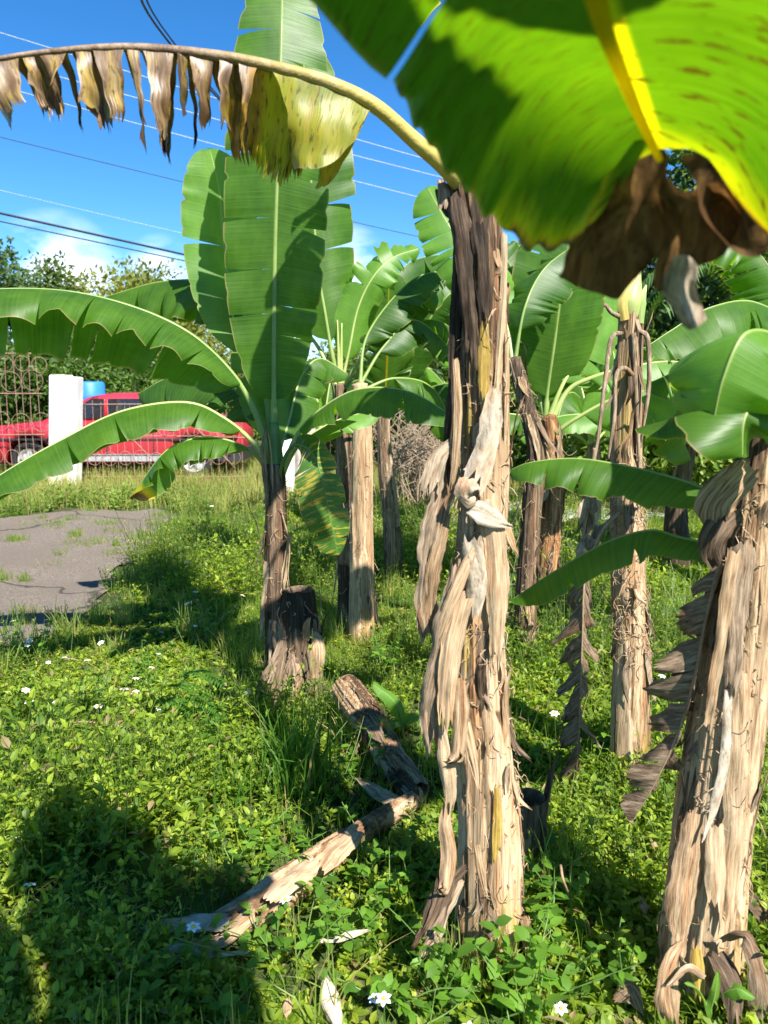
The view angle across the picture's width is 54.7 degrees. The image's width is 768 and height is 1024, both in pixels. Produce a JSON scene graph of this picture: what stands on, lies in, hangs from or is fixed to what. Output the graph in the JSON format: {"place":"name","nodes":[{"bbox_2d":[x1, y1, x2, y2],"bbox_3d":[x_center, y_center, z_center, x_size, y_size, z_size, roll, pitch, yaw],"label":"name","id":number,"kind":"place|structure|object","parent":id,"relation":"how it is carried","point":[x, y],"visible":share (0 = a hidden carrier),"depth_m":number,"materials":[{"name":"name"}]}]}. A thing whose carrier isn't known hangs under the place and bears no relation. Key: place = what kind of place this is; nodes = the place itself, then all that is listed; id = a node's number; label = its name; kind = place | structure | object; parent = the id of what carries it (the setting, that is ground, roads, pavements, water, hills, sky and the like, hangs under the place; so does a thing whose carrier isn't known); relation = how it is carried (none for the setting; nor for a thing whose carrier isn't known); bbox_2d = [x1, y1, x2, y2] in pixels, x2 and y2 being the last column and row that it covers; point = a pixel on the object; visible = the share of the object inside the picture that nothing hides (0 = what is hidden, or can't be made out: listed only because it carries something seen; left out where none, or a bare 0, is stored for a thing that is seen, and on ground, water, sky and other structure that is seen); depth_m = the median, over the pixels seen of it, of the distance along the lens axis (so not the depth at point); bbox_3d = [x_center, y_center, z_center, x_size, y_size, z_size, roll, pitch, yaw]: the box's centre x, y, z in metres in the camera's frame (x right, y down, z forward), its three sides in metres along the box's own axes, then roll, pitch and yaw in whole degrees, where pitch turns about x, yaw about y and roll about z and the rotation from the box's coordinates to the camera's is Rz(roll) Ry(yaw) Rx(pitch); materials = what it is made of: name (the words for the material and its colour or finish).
{"place":"outdoors","nodes":[
{"label":"outdoors","id":0,"kind":"place"},
{"bbox_2d":[0,508,180,645],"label":"driveway","id":1,"kind":"structure","parent":0,"point":[67,580],"depth_m":6.59,"materials":[{"name":"concrete"}]},
{"bbox_2d":[83,382,105,399],"bbox_3d":[-5.787,-2.106,14.652,0.600,0.920,0.600,0,9,0],"label":"plastic barrel","id":2,"kind":"object","parent":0,"point":[90,389],"visible":0.24,"depth_m":14.37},
{"bbox_2d":[0,0,709,363],"label":"sky","id":3,"kind":"structure","parent":0,"point":[27,170],"materials":[{"name":"blue"}]},
{"bbox_2d":[0,430,766,1023],"bbox_3d":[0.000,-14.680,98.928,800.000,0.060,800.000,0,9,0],"label":"ground","id":4,"kind":"structure","parent":0,"point":[150,848],"depth_m":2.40,"materials":[{"name":"plant"}]},
{"bbox_2d":[0,235,46,356],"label":"tree","id":5,"kind":"object","parent":4,"relation":"on","point":[4,273],"visible":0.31,"depth_m":20.79,"materials":[{"name":"green plant"}]},
{"bbox_2d":[0,331,46,425],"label":"bush","id":6,"kind":"object","parent":4,"relation":"on","point":[16,382],"visible":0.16,"depth_m":15.89,"materials":[{"name":"green plant"}]},
{"bbox_2d":[0,351,48,470],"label":"iron fence","id":7,"kind":"object","parent":4,"relation":"on","point":[15,393],"visible":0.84,"depth_m":11.88,"materials":[{"name":"metal"}]},
{"bbox_2d":[0,617,53,670],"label":"leafy weed","id":8,"kind":"object","parent":4,"relation":"on","point":[40,644],"visible":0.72,"depth_m":4.00,"materials":[{"name":"green plant"}]},
{"bbox_2d":[0,850,75,899],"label":"leafy weed","id":9,"kind":"object","parent":4,"relation":"on","point":[52,871],"visible":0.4,"depth_m":2.19,"materials":[{"name":"green plant"}]},
{"bbox_2d":[0,242,95,367],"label":"tree","id":10,"kind":"object","parent":4,"relation":"on","point":[59,276],"visible":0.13,"depth_m":22.89,"materials":[{"name":"green plant"}]},
{"bbox_2d":[0,325,111,424],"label":"bush","id":11,"kind":"object","parent":4,"relation":"on","point":[9,381],"visible":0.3,"depth_m":15.71,"materials":[{"name":"green plant"}]},
{"bbox_2d":[48,375,82,484],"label":"gate pillar","id":12,"kind":"structure","parent":4,"relation":"on","point":[65,405],"depth_m":11.76,"materials":[{"name":"white paint"}]},
{"bbox_2d":[0,332,161,424],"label":"bush","id":13,"kind":"object","parent":4,"relation":"on","point":[106,368],"visible":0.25,"depth_m":16.04,"materials":[{"name":"green plant"}]},
{"bbox_2d":[54,668,113,719],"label":"leafy weed","id":14,"kind":"object","parent":4,"relation":"on","point":[100,691],"visible":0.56,"depth_m":3.46,"materials":[{"name":"green plant"}]},
{"bbox_2d":[67,810,148,855],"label":"leafy weed","id":15,"kind":"object","parent":4,"relation":"on","point":[107,852],"visible":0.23,"depth_m":2.38,"materials":[{"name":"green plant"}]},
{"bbox_2d":[0,392,258,475],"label":"parked car","id":16,"kind":"object","parent":4,"relation":"on","point":[97,412],"visible":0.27,"depth_m":12.71,"materials":[{"name":"red paint"}]},
{"bbox_2d":[47,255,214,377],"bbox_3d":[-8.652,-5.646,25.550,6.159,6.089,6.501,0,9,0],"label":"tree","id":17,"kind":"object","parent":4,"relation":"on","point":[133,277],"visible":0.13,"depth_m":24.40,"materials":[{"name":"green plant"}]},
{"bbox_2d":[110,640,196,694],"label":"leafy weed","id":18,"kind":"object","parent":4,"relation":"on","point":[148,663],"visible":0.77,"depth_m":3.66,"materials":[{"name":"green plant"}]},
{"bbox_2d":[90,350,223,412],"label":"bush","id":19,"kind":"object","parent":4,"relation":"on","point":[120,388],"visible":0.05,"depth_m":16.95,"materials":[{"name":"green plant"}]},
{"bbox_2d":[84,400,247,483],"bbox_3d":[-3.512,-1.122,11.964,2.601,1.388,0.050,0,9,0],"label":"iron fence","id":20,"kind":"object","parent":4,"relation":"on","point":[164,435],"visible":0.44,"depth_m":11.99,"materials":[{"name":"metal"}]},
{"bbox_2d":[186,921,200,971],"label":"wildflower","id":21,"kind":"object","parent":4,"relation":"on","point":[193,926],"visible":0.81,"depth_m":1.83,"materials":[{"name":"white plant"}]},
{"bbox_2d":[122,925,268,1023],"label":"leafy weed","id":22,"kind":"object","parent":4,"relation":"on","point":[186,949],"visible":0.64,"depth_m":1.83,"materials":[{"name":"green plant"}]},
{"bbox_2d":[159,597,233,647],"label":"leafy weed","id":23,"kind":"object","parent":4,"relation":"on","point":[203,620],"visible":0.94,"depth_m":4.41,"materials":[{"name":"green plant"}]},
{"bbox_2d":[175,318,231,412],"bbox_3d":[-7.491,-5.219,29.419,6.176,5.785,5.851,8,12,40],"label":"tree","id":24,"kind":"object","parent":4,"relation":"on","point":[219,347],"visible":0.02,"depth_m":28.45,"materials":[{"name":"green plant"}]},
{"bbox_2d":[185,704,243,752],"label":"leafy weed","id":25,"kind":"object","parent":4,"relation":"on","point":[211,721],"visible":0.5,"depth_m":2.97,"materials":[{"name":"green plant"}]},
{"bbox_2d":[0,0,444,672],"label":"banana plant","id":26,"kind":"object","parent":4,"relation":"on","point":[254,270],"visible":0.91,"depth_m":3.31,"materials":[{"name":"green plant"}]},
{"bbox_2d":[187,758,282,825],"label":"grass clump","id":27,"kind":"object","parent":4,"relation":"on","point":[238,793],"visible":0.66,"depth_m":2.68,"materials":[{"name":"green plant"}]},
{"bbox_2d":[189,815,291,899],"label":"leafy weed","id":28,"kind":"object","parent":4,"relation":"on","point":[255,870],"visible":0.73,"depth_m":2.26,"materials":[{"name":"green plant"}]},
{"bbox_2d":[172,876,340,964],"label":"leafy weed","id":29,"kind":"object","parent":4,"relation":"on","point":[309,935],"visible":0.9,"depth_m":1.95,"materials":[{"name":"green plant"}]},
{"bbox_2d":[0,1,532,967],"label":"banana plant","id":30,"kind":"object","parent":4,"relation":"on","point":[284,119],"visible":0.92,"depth_m":1.74,"materials":[{"name":"beige plant"}]},
{"bbox_2d":[139,787,422,962],"bbox_3d":[-0.195,1.079,2.244,1.080,0.151,0.254,-8,13,-42],"label":"fallen stem","id":31,"kind":"object","parent":4,"relation":"on","point":[328,854],"visible":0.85,"depth_m":2.12,"materials":[{"name":"wood"}]},
{"bbox_2d":[238,806,337,853],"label":"leafy weed","id":32,"kind":"object","parent":4,"relation":"on","point":[295,829],"visible":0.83,"depth_m":2.44,"materials":[{"name":"green plant"}]},
{"bbox_2d":[231,353,346,452],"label":"bush","id":33,"kind":"object","parent":4,"relation":"on","point":[259,437],"visible":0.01,"depth_m":15.49,"materials":[{"name":"green plant"}]},
{"bbox_2d":[250,585,332,719],"bbox_3d":[-0.458,0.741,3.480,0.436,0.809,0.307,0,9,0],"label":"banana stump","id":34,"kind":"object","parent":4,"relation":"on","point":[299,622],"visible":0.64,"depth_m":3.41,"materials":[{"name":"plant"}]},
{"bbox_2d":[279,895,316,975],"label":"wildflower","id":35,"kind":"object","parent":4,"relation":"on","point":[285,898],"visible":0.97,"depth_m":1.95,"materials":[{"name":"white plant"}]},
{"bbox_2d":[282,428,316,491],"bbox_3d":[-1.284,-1.088,11.247,0.520,1.713,0.450,0,9,0],"label":"concrete post","id":36,"kind":"object","parent":4,"relation":"on","point":[293,468],"visible":0.07,"depth_m":11.11,"materials":[{"name":"white paint"}]},
{"bbox_2d":[245,683,377,811],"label":"grass clump","id":37,"kind":"object","parent":4,"relation":"on","point":[309,743],"visible":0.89,"depth_m":2.78,"materials":[{"name":"green plant"}]},
{"bbox_2d":[255,838,383,900],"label":"leafy weed","id":38,"kind":"object","parent":4,"relation":"on","point":[362,867],"visible":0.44,"depth_m":2.24,"materials":[{"name":"green plant"}]},
{"bbox_2d":[281,717,388,785],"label":"leafy weed","id":39,"kind":"object","parent":4,"relation":"on","point":[357,763],"visible":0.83,"depth_m":2.83,"materials":[{"name":"green plant"}]},
{"bbox_2d":[308,338,375,427],"bbox_3d":[-1.087,-4.082,29.613,6.159,6.089,6.501,1,9,8],"label":"tree","id":40,"kind":"object","parent":4,"relation":"on","point":[335,349],"depth_m":28.88,"materials":[{"name":"green plant"}]},
{"bbox_2d":[296,880,390,957],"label":"leafy weed","id":41,"kind":"object","parent":4,"relation":"on","point":[370,911],"visible":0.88,"depth_m":2.02,"materials":[{"name":"green plant"}]},
{"bbox_2d":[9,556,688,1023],"bbox_3d":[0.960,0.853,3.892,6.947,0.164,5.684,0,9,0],"label":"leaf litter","id":42,"kind":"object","parent":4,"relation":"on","point":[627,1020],"visible":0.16,"depth_m":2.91,"materials":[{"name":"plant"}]},
{"bbox_2d":[304,380,397,507],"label":"banana plant","id":43,"kind":"object","parent":4,"relation":"on","point":[325,398],"visible":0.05,"depth_m":8.20,"materials":[{"name":"green plant"}]},
{"bbox_2d":[310,339,405,457],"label":"bush","id":44,"kind":"object","parent":4,"relation":"on","point":[351,367],"visible":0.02,"depth_m":16.82,"materials":[{"name":"green plant"}]},
{"bbox_2d":[282,59,448,625],"bbox_3d":[-0.217,-0.953,4.664,1.538,3.810,0.381,2,9,10],"label":"banana plant","id":45,"kind":"object","parent":4,"relation":"on","point":[347,309],"visible":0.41,"depth_m":4.54,"materials":[{"name":"green plant"}]},
{"bbox_2d":[322,674,429,799],"bbox_3d":[-0.052,0.893,2.976,0.186,0.315,0.886,-5,10,-27],"label":"leaning stump","id":46,"kind":"object","parent":4,"relation":"on","point":[368,708],"visible":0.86,"depth_m":2.94,"materials":[{"name":"wood"}]},
{"bbox_2d":[376,990,390,1023],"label":"wildflower","id":47,"kind":"object","parent":4,"relation":"on","point":[382,997],"visible":1,"depth_m":1.62,"materials":[{"name":"white plant"}]},
{"bbox_2d":[0,462,767,1023],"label":"ground cover","id":48,"kind":"object","parent":4,"relation":"on","point":[52,954],"visible":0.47,"depth_m":2.53,"materials":[{"name":"green plant"}]},
{"bbox_2d":[157,669,231,722],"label":"fern like weed","id":49,"kind":"object","parent":48,"relation":"on","point":[202,697],"visible":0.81,"depth_m":3.25,"materials":[{"name":"green plant"}]},
{"bbox_2d":[282,998,292,1019],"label":"dry leaf","id":50,"kind":"object","parent":48,"relation":"on","point":[287,1006],"visible":0.99,"depth_m":1.77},
{"bbox_2d":[321,975,341,1023],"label":"dry leaf","id":51,"kind":"object","parent":48,"relation":"on","point":[334,1016],"visible":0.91,"depth_m":1.77,"materials":[{"name":"plant"}]},
{"bbox_2d":[320,929,369,942],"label":"dry leaf","id":52,"kind":"object","parent":48,"relation":"on","point":[352,933],"visible":0.87,"depth_m":1.95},
{"bbox_2d":[354,777,410,805],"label":"dry leaf","id":53,"kind":"object","parent":48,"relation":"on","point":[372,789],"visible":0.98,"depth_m":2.65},
{"bbox_2d":[612,978,644,1015],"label":"dry leaf","id":54,"kind":"object","parent":48,"relation":"on","point":[630,994],"visible":0.95,"depth_m":1.77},
{"bbox_2d":[639,895,649,922],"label":"dry leaf","id":55,"kind":"object","parent":48,"relation":"on","point":[644,906],"visible":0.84,"depth_m":2.01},
{"bbox_2d":[748,891,767,923],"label":"dry leaf","id":56,"kind":"object","parent":48,"relation":"on","point":[759,911],"visible":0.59,"depth_m":1.94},
{"bbox_2d":[369,627,402,672],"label":"leafy weed","id":57,"kind":"object","parent":4,"relation":"on","point":[377,649],"visible":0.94,"depth_m":3.97,"materials":[{"name":"green plant"}]},
{"bbox_2d":[372,682,419,735],"bbox_3d":[0.071,0.867,3.231,0.233,0.249,0.130,-2,10,-14],"label":"banana sucker","id":58,"kind":"object","parent":4,"relation":"on","point":[392,702],"visible":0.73,"depth_m":3.24,"materials":[{"name":"green plant"}]},
{"bbox_2d":[334,802,457,871],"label":"leafy weed","id":59,"kind":"object","parent":4,"relation":"on","point":[375,857],"visible":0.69,"depth_m":2.34,"materials":[{"name":"green plant"}]},
{"bbox_2d":[333,357,459,463],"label":"bush","id":60,"kind":"object","parent":4,"relation":"on","point":[439,369],"visible":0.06,"depth_m":13.77,"materials":[{"name":"brown plant"}]},
{"bbox_2d":[343,271,453,644],"bbox_3d":[0.090,-0.247,4.532,0.787,2.425,0.324,-6,11,-34],"label":"banana plant","id":61,"kind":"object","parent":4,"relation":"on","point":[393,316],"visible":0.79,"depth_m":4.36,"materials":[{"name":"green plant"}]},
{"bbox_2d":[317,952,480,1023],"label":"leafy weed","id":62,"kind":"object","parent":4,"relation":"on","point":[388,984],"visible":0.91,"depth_m":1.78,"materials":[{"name":"green plant"}]},
{"bbox_2d":[372,410,444,509],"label":"dry vines","id":63,"kind":"object","parent":4,"relation":"on","point":[413,466],"visible":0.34,"depth_m":9.47,"materials":[{"name":"plant"}]},
{"bbox_2d":[379,820,457,917],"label":"leafy weed","id":64,"kind":"object","parent":4,"relation":"on","point":[396,876],"visible":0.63,"depth_m":2.19,"materials":[{"name":"green plant"}]},
{"bbox_2d":[375,895,484,994],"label":"leafy weed","id":65,"kind":"object","parent":4,"relation":"on","point":[434,968],"visible":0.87,"depth_m":1.84,"materials":[{"name":"green plant"}]},
{"bbox_2d":[370,338,509,525],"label":"banana plant","id":66,"kind":"object","parent":4,"relation":"on","point":[430,377],"visible":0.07,"depth_m":7.33,"materials":[{"name":"green plant"}]},
{"bbox_2d":[359,243,534,574],"bbox_3d":[0.500,-0.809,5.814,1.023,2.600,1.312,6,11,34],"label":"banana plant","id":67,"kind":"object","parent":4,"relation":"on","point":[415,362],"visible":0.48,"depth_m":5.71,"materials":[{"name":"green plant"}]},
{"bbox_2d":[413,185,577,662],"bbox_3d":[0.599,-0.368,4.118,0.933,2.817,0.451,2,10,15],"label":"banana plant","id":68,"kind":"object","parent":4,"relation":"on","point":[545,282],"visible":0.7,"depth_m":3.96,"materials":[{"name":"green plant"}]},
{"bbox_2d":[430,376,579,469],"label":"bush","id":69,"kind":"object","parent":4,"relation":"on","point":[518,460],"visible":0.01,"depth_m":12.33,"materials":[{"name":"green plant"}]},
{"bbox_2d":[520,911,531,953],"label":"dry leaf","id":70,"kind":"object","parent":4,"relation":"on","point":[525,922],"visible":0.48,"depth_m":1.94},
{"bbox_2d":[519,752,557,861],"bbox_3d":[0.466,1.052,2.378,0.197,0.616,0.146,0,9,0],"label":"banana stump","id":71,"kind":"object","parent":4,"relation":"on","point":[530,820],"visible":0.41,"depth_m":2.33,"materials":[{"name":"plant"}]},
{"bbox_2d":[310,0,767,329],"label":"banana plant","id":72,"kind":"object","parent":4,"relation":"on","point":[549,125],"visible":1,"depth_m":0.65,"materials":[{"name":"green plant"}]},
{"bbox_2d":[505,632,590,681],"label":"grass clump","id":73,"kind":"object","parent":4,"relation":"on","point":[528,653],"visible":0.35,"depth_m":3.86,"materials":[{"name":"green plant"}]},
{"bbox_2d":[456,914,646,1023],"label":"leafy weed","id":74,"kind":"object","parent":4,"relation":"on","point":[534,958],"visible":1,"depth_m":1.78,"materials":[{"name":"green plant"}]},
{"bbox_2d":[523,833,589,906],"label":"leafy weed","id":75,"kind":"object","parent":4,"relation":"on","point":[583,878],"visible":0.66,"depth_m":2.18,"materials":[{"name":"green plant"}]},
{"bbox_2d":[513,854,605,974],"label":"leafy weed","id":76,"kind":"object","parent":4,"relation":"on","point":[553,910],"visible":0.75,"depth_m":1.97,"materials":[{"name":"green plant"}]},
{"bbox_2d":[554,1001,567,1023],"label":"wildflower","id":77,"kind":"object","parent":4,"relation":"on","point":[561,1008],"visible":1,"depth_m":1.62,"materials":[{"name":"white plant"}]},
{"bbox_2d":[509,345,616,464],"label":"bush","id":78,"kind":"object","parent":4,"relation":"on","point":[522,444],"visible":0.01,"depth_m":11.92,"materials":[{"name":"green plant"}]},
{"bbox_2d":[518,721,637,780],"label":"leafy weed","id":79,"kind":"object","parent":4,"relation":"on","point":[533,752],"visible":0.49,"depth_m":2.84,"materials":[{"name":"green plant"}]},
{"bbox_2d":[538,910,640,1009],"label":"leafy weed","id":80,"kind":"object","parent":4,"relation":"on","point":[621,958],"visible":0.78,"depth_m":1.87,"materials":[{"name":"green plant"}]},
{"bbox_2d":[507,240,677,628],"bbox_3d":[1.209,-0.477,4.492,1.315,2.820,0.902,8,12,41],"label":"banana plant","id":81,"kind":"object","parent":4,"relation":"on","point":[566,343],"visible":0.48,"depth_m":4.32,"materials":[{"name":"green plant"}]},
{"bbox_2d":[510,349,696,543],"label":"banana plant","id":82,"kind":"object","parent":4,"relation":"on","point":[573,402],"visible":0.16,"depth_m":6.86,"materials":[{"name":"green plant"}]},
{"bbox_2d":[551,274,656,782],"bbox_3d":[0.837,0.113,2.703,0.431,1.949,0.181,-3,10,-15],"label":"banana plant","id":83,"kind":"object","parent":4,"relation":"on","point":[631,651],"visible":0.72,"depth_m":2.70,"materials":[{"name":"brown plant"}]},
{"bbox_2d":[520,347,695,567],"bbox_3d":[2.625,-0.514,6.241,2.476,2.074,1.738,-6,11,-34],"label":"banana plant","id":84,"kind":"object","parent":4,"relation":"on","point":[676,522],"visible":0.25,"depth_m":6.18,"materials":[{"name":"green plant"}]},
{"bbox_2d":[595,779,669,828],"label":"leafy weed","id":85,"kind":"object","parent":4,"relation":"on","point":[603,784],"visible":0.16,"depth_m":2.55,"materials":[{"name":"green plant"}]},
{"bbox_2d":[510,328,767,1023],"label":"banana plant","id":86,"kind":"object","parent":4,"relation":"on","point":[717,668],"visible":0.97,"depth_m":1.70,"materials":[{"name":"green plant"}]},
{"bbox_2d":[564,320,729,510],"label":"bush","id":87,"kind":"object","parent":4,"relation":"on","point":[652,333],"visible":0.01,"depth_m":9.69,"materials":[{"name":"green plant"}]},
{"bbox_2d":[562,360,734,510],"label":"bush","id":88,"kind":"object","parent":4,"relation":"on","point":[701,461],"visible":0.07,"depth_m":9.11,"materials":[{"name":"green plant"}]},
{"bbox_2d":[593,284,762,476],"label":"bush","id":89,"kind":"object","parent":4,"relation":"on","point":[728,299],"depth_m":10.57,"materials":[{"name":"green plant"}]},
{"bbox_2d":[641,148,767,346],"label":"tree","id":90,"kind":"object","parent":4,"relation":"on","point":[709,291],"visible":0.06,"depth_m":11.04,"materials":[{"name":"green plant"}]},
{"bbox_2d":[642,251,767,324],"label":"palm","id":91,"kind":"object","parent":4,"relation":"on","point":[646,281],"visible":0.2,"depth_m":9.44,"materials":[{"name":"green plant"}]},
{"bbox_2d":[643,247,767,446],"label":"banana plant","id":92,"kind":"object","parent":4,"relation":"on","point":[743,311],"visible":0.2,"depth_m":3.60,"materials":[{"name":"green plant"}]},
{"bbox_2d":[685,970,754,1019],"bbox_3d":[0.748,1.137,1.717,0.162,0.209,0.106,0,9,0],"label":"banana sucker","id":93,"kind":"object","parent":4,"relation":"on","point":[735,991],"visible":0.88,"depth_m":1.70,"materials":[{"name":"green plant"}]},
{"bbox_2d":[508,501,694,520],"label":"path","id":94,"kind":"structure","parent":0,"point":[570,516],"depth_m":9.16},
{"bbox_2d":[659,148,767,302],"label":"tree","id":95,"kind":"object","parent":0,"point":[679,161],"visible":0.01,"depth_m":12.12,"materials":[{"name":"green plant"}]},
{"bbox_3d":[-2.990,-6.014,21.296,1.200,8.188,0.336,0,9,0],"label":"utility pole","id":96,"kind":"object","parent":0,"visible":0},
{"bbox_2d":[0,212,183,254],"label":"overhead cable","id":97,"kind":"object","parent":96,"relation":"attached to","point":[73,229],"visible":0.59,"depth_m":17.79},
{"bbox_2d":[0,221,184,260],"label":"overhead cable","id":98,"kind":"object","parent":96,"relation":"attached to","point":[89,240],"visible":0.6,"depth_m":17.83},
{"bbox_2d":[140,0,219,100],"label":"overhead cable","id":99,"kind":"object","parent":96,"relation":"attached to","point":[162,33],"visible":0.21,"depth_m":10.35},
{"bbox_2d":[146,0,219,97],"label":"overhead cable","id":100,"kind":"object","parent":96,"relation":"attached to","point":[149,6],"visible":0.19,"depth_m":10.35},
{"bbox_2d":[0,32,420,157],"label":"overhead cable","id":101,"kind":"object","parent":96,"relation":"attached to","point":[196,92],"visible":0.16,"depth_m":19.74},
{"bbox_2d":[0,137,431,239],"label":"overhead cable","id":102,"kind":"object","parent":96,"relation":"attached to","point":[163,177],"visible":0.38,"depth_m":19.97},
{"bbox_2d":[22,92,416,196],"bbox_3d":[-3.379,-9.959,20.662,19.046,3.634,0.021,-2,10,-12],"label":"overhead cable","id":103,"kind":"object","parent":96,"relation":"attached to","point":[221,146],"visible":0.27,"depth_m":20.21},
{"bbox_2d":[60,77,441,177],"bbox_3d":[-3.362,-10.616,20.555,18.952,3.464,0.021,-2,10,-12],"label":"overhead cable","id":104,"kind":"object","parent":96,"relation":"attached to","point":[353,155],"visible":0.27,"depth_m":21.25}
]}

